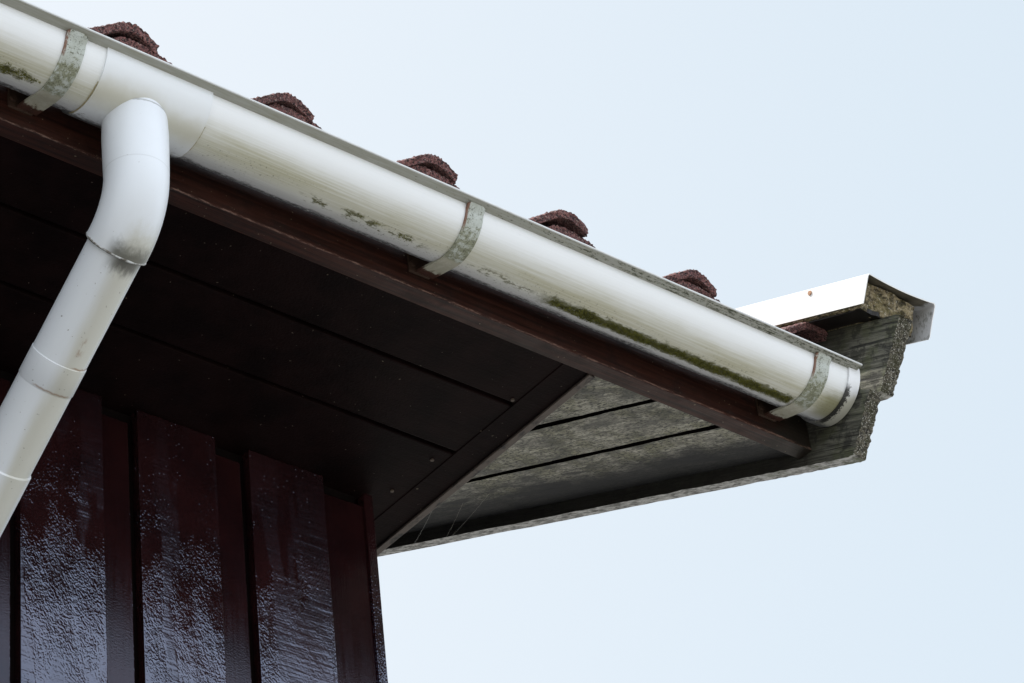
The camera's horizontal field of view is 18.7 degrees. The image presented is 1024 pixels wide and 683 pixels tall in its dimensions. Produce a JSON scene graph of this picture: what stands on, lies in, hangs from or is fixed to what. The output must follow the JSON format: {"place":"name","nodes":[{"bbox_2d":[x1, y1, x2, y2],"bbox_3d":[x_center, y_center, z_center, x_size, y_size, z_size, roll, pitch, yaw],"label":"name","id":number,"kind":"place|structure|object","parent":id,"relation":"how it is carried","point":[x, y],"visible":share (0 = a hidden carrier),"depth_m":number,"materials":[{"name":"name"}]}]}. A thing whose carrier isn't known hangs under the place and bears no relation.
{"place":"outdoors","nodes":[
{"label":"outdoors","id":0,"kind":"place"},
{"bbox_2d":[25,0,1023,682],"label":"sky","id":1,"kind":"structure","parent":0,"point":[764,149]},
{"bbox_3d":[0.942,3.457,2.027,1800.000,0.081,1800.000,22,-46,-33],"label":"ground","id":2,"kind":"structure","parent":0,"visible":0},
{"bbox_2d":[0,21,935,682],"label":"wooden house","id":3,"kind":"structure","parent":2,"relation":"on","point":[280,429],"depth_m":4.41,"materials":[{"name":"paint"}]},
{"bbox_2d":[7,29,88,115],"bbox_3d":[-0.587,-0.343,3.940,0.042,0.068,0.129,22,-46,-33],"label":"gutter bracket","id":4,"kind":"object","parent":3,"relation":"attached to","point":[54,88],"visible":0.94,"depth_m":3.92,"materials":[{"name":"metal"}]},
{"bbox_2d":[0,98,169,536],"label":"downpipe","id":5,"kind":"object","parent":3,"relation":"attached to","point":[123,232],"visible":1,"depth_m":3.91,"materials":[{"name":"plastic"}]},
{"bbox_2d":[0,0,861,426],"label":"roof gutter","id":6,"kind":"object","parent":3,"relation":"attached to","point":[256,146],"visible":0.93,"depth_m":4.22,"materials":[{"name":"plastic"}]},
{"bbox_2d":[406,202,484,279],"bbox_3d":[-0.090,-0.141,4.283,0.042,0.068,0.129,22,-46,-33],"label":"gutter bracket","id":7,"kind":"object","parent":3,"relation":"attached to","point":[457,253],"visible":0.96,"depth_m":4.26,"materials":[{"name":"metal"}]},
{"bbox_2d":[755,352,830,421],"bbox_3d":[0.421,0.066,4.636,0.042,0.068,0.129,22,-46,-33],"label":"gutter bracket","id":8,"kind":"object","parent":3,"relation":"attached to","point":[808,397],"visible":0.94,"depth_m":4.61,"materials":[{"name":"metal"}]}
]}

